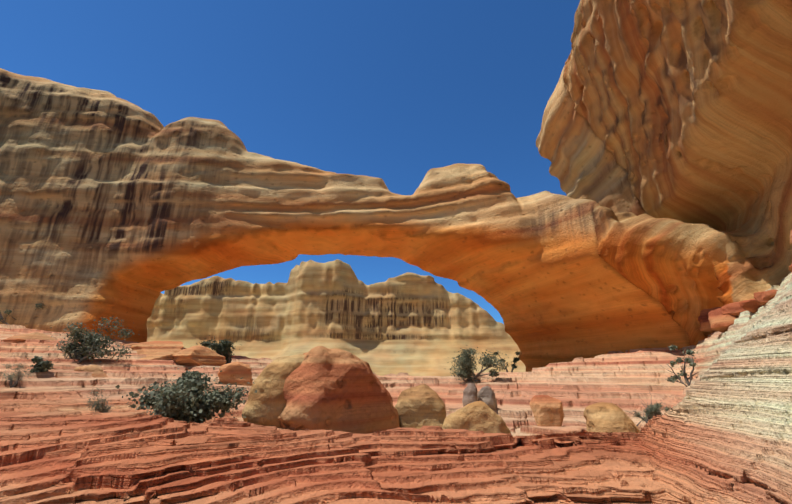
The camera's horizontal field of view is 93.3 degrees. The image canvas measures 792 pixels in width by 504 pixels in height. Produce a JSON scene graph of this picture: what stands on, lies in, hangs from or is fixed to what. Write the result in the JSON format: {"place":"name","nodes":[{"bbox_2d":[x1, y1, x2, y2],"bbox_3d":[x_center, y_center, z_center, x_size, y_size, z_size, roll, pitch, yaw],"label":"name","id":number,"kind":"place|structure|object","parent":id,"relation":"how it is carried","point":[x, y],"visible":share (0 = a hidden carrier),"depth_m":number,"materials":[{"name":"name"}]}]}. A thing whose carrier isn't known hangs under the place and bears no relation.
{"place":"outdoors","nodes":[
{"label":"outdoors","id":0,"kind":"place"},
{"bbox_2d":[0,0,579,323],"label":"sky","id":1,"kind":"structure","parent":0,"point":[395,92],"materials":[{"name":"blue"}]},
{"bbox_2d":[0,272,791,503],"bbox_3d":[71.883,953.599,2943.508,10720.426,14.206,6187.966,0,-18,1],"label":"ground","id":2,"kind":"structure","parent":0,"point":[719,431],"depth_m":5.03,"materials":[{"name":"stone"}]},
{"bbox_2d":[0,361,41,387],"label":"grass bush","id":3,"kind":"object","parent":2,"relation":"on","point":[18,375],"visible":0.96,"depth_m":11.60,"materials":[{"name":"green plant"}]},
{"bbox_2d":[0,301,44,323],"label":"juniper bush","id":4,"kind":"object","parent":2,"relation":"on","point":[8,312],"visible":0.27,"depth_m":26.59,"materials":[{"name":"green plant"}]},
{"bbox_2d":[3,332,55,342],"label":"boulder","id":5,"kind":"object","parent":2,"relation":"on","point":[22,338],"visible":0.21,"depth_m":19.78,"materials":[{"name":"stone"}]},
{"bbox_2d":[24,356,53,372],"bbox_3d":[-12.827,4.175,13.595,0.897,0.778,0.788,0,-18,1],"label":"juniper bush","id":6,"kind":"object","parent":2,"relation":"on","point":[40,365],"visible":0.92,"depth_m":13.48,"materials":[{"name":"green plant"}]},
{"bbox_2d":[74,365,107,377],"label":"boulder","id":7,"kind":"object","parent":2,"relation":"on","point":[97,371],"visible":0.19,"depth_m":14.58,"materials":[{"name":"stone"}]},
{"bbox_2d":[48,316,139,362],"bbox_3d":[-13.060,3.939,16.418,3.497,2.266,2.345,0,-18,1],"label":"shrub","id":8,"kind":"object","parent":2,"relation":"on","point":[92,342],"visible":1,"depth_m":16.29,"materials":[{"name":"green plant"}]},
{"bbox_2d":[81,387,115,412],"bbox_3d":[-6.187,3.182,7.749,0.617,0.747,0.887,0,-18,1],"label":"grass bush","id":9,"kind":"object","parent":2,"relation":"on","point":[103,405],"visible":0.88,"depth_m":7.76,"materials":[{"name":"green plant"}]},
{"bbox_2d":[131,341,183,354],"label":"boulder","id":10,"kind":"object","parent":2,"relation":"on","point":[148,348],"visible":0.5,"depth_m":19.61,"materials":[{"name":"stone"}]},
{"bbox_2d":[140,351,174,359],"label":"boulder","id":11,"kind":"object","parent":2,"relation":"on","point":[162,355],"visible":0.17,"depth_m":18.46,"materials":[{"name":"orange stone"}]},
{"bbox_2d":[115,366,256,422],"bbox_3d":[-4.740,3.453,8.691,2.835,1.550,2.619,0,-18,1],"label":"juniper bush","id":12,"kind":"object","parent":2,"relation":"on","point":[185,397],"visible":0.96,"depth_m":8.69,"materials":[{"name":"green plant"}]},
{"bbox_2d":[172,346,225,366],"bbox_3d":[-10.345,5.604,19.347,2.385,1.446,2.533,-16,-24,40],"label":"boulder","id":13,"kind":"object","parent":2,"relation":"on","point":[194,356],"visible":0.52,"depth_m":18.64,"materials":[{"name":"orange stone"}]},
{"bbox_2d":[196,335,241,363],"bbox_3d":[-9.822,5.464,20.515,2.412,1.833,1.646,0,-18,1],"label":"dark juniper tree","id":14,"kind":"object","parent":2,"relation":"on","point":[222,347],"visible":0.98,"depth_m":20.37,"materials":[{"name":"green plant"}]},
{"bbox_2d":[217,361,252,385],"bbox_3d":[-6.592,5.251,15.491,1.434,1.368,0.930,0,-18,1],"label":"boulder","id":15,"kind":"object","parent":2,"relation":"on","point":[232,373],"visible":0.75,"depth_m":15.21,"materials":[{"name":"orange stone"}]},
{"bbox_2d":[242,354,304,427],"bbox_3d":[-2.853,4.208,10.259,2.531,2.703,1.708,9,-20,-26],"label":"boulder","id":16,"kind":"object","parent":2,"relation":"on","point":[265,404],"visible":0.27,"depth_m":9.54,"materials":[{"name":"beige stone"}]},
{"bbox_2d":[147,259,525,376],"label":"cliff rock","id":17,"kind":"object","parent":2,"relation":"on","point":[411,324],"visible":0.52,"depth_m":88.03,"materials":[{"name":"stone"}]},
{"bbox_2d":[278,346,399,433],"bbox_3d":[-1.687,4.729,10.661,4.148,3.885,2.655,19,-26,-46],"label":"boulder","id":18,"kind":"object","parent":2,"relation":"on","point":[325,388],"visible":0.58,"depth_m":9.79,"materials":[{"name":"brown stone"}]},
{"bbox_2d":[0,66,689,371],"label":"arch rock","id":19,"kind":"object","parent":2,"relation":"on","point":[126,211],"visible":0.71,"depth_m":30.91,"materials":[{"name":"stone"}]},
{"bbox_2d":[395,384,445,428],"bbox_3d":[0.780,5.336,11.768,1.736,2.233,1.359,0,-18,1],"label":"boulder","id":20,"kind":"object","parent":2,"relation":"on","point":[419,406],"visible":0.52,"depth_m":11.41,"materials":[{"name":"beige stone"}]},
{"bbox_2d":[462,383,477,406],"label":"boulder","id":21,"kind":"object","parent":2,"relation":"on","point":[470,391],"visible":0.54,"depth_m":13.87,"materials":[{"name":"grey stone"}]},
{"bbox_2d":[442,401,510,433],"bbox_3d":[2.161,4.902,10.195,1.828,1.594,1.307,0,-18,0],"label":"boulder","id":22,"kind":"object","parent":2,"relation":"on","point":[479,416],"visible":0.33,"depth_m":9.88,"materials":[{"name":"beige stone"}]},
{"bbox_2d":[447,345,515,383],"bbox_3d":[4.379,6.012,20.049,3.587,2.130,2.693,0,-18,1],"label":"juniper tree","id":23,"kind":"object","parent":2,"relation":"on","point":[466,366],"visible":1,"depth_m":19.60,"materials":[{"name":"green plant"}]},
{"bbox_2d":[477,386,496,408],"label":"boulder","id":24,"kind":"object","parent":2,"relation":"on","point":[486,394],"visible":0.65,"depth_m":14.12,"materials":[{"name":"grey stone"}]},
{"bbox_2d":[492,351,521,371],"bbox_3d":[8.390,8.255,28.627,1.130,2.859,3.217,15,-23,-38],"label":"juniper tree","id":25,"kind":"object","parent":2,"relation":"on","point":[516,359],"depth_m":27.96,"materials":[{"name":"green plant"}]},
{"bbox_2d":[529,395,563,426],"bbox_3d":[4.911,5.419,11.980,1.153,1.552,0.927,0,-18,1],"label":"boulder","id":26,"kind":"object","parent":2,"relation":"on","point":[547,410],"visible":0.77,"depth_m":11.76,"materials":[{"name":"orange stone"}]},
{"bbox_2d":[583,402,640,432],"bbox_3d":[5.134,4.332,8.655,1.276,1.573,1.194,-6,-19,18],"label":"boulder","id":27,"kind":"object","parent":2,"relation":"on","point":[604,417],"visible":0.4,"depth_m":8.53,"materials":[{"name":"beige stone"}]},
{"bbox_2d":[625,391,670,422],"bbox_3d":[5.266,3.312,7.776,1.051,1.034,0.570,10,-20,-27],"label":"sage bush","id":28,"kind":"object","parent":2,"relation":"on","point":[652,410],"visible":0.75,"depth_m":7.70,"materials":[{"name":"green plant"}]},
{"bbox_2d":[563,0,791,345],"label":"rock overhang","id":29,"kind":"object","parent":2,"relation":"on","point":[683,108],"visible":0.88,"depth_m":18.23,"materials":[{"name":"stone"}]},
{"bbox_2d":[658,344,701,386],"bbox_3d":[10.816,4.303,13.895,1.703,1.720,1.900,-17,-24,41],"label":"juniper tree","id":30,"kind":"object","parent":2,"relation":"on","point":[690,362],"visible":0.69,"depth_m":14.03,"materials":[{"name":"green plant"}]},
{"bbox_2d":[698,307,720,331],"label":"boulder","id":31,"kind":"object","parent":2,"relation":"on","point":[703,320],"visible":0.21,"depth_m":19.31,"materials":[{"name":"brown stone"}]},
{"bbox_2d":[708,308,738,331],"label":"boulder","id":32,"kind":"object","parent":2,"relation":"on","point":[719,320],"visible":0.33,"depth_m":16.62,"materials":[{"name":"orange stone"}]},
{"bbox_2d":[721,302,746,316],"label":"boulder","id":33,"kind":"object","parent":2,"relation":"on","point":[734,309],"visible":0.23,"depth_m":16.35,"materials":[{"name":"orange stone"}]},
{"bbox_2d":[739,299,761,313],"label":"boulder","id":34,"kind":"object","parent":2,"relation":"on","point":[752,305],"visible":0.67,"depth_m":15.07,"materials":[{"name":"orange stone"}]},
{"bbox_2d":[754,291,767,305],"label":"boulder","id":35,"kind":"object","parent":2,"relation":"on","point":[758,297],"visible":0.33,"depth_m":14.10,"materials":[{"name":"orange stone"}]},
{"bbox_2d":[762,290,777,300],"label":"boulder","id":36,"kind":"object","parent":2,"relation":"on","point":[768,295],"visible":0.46,"depth_m":13.48,"materials":[{"name":"orange stone"}]}
]}

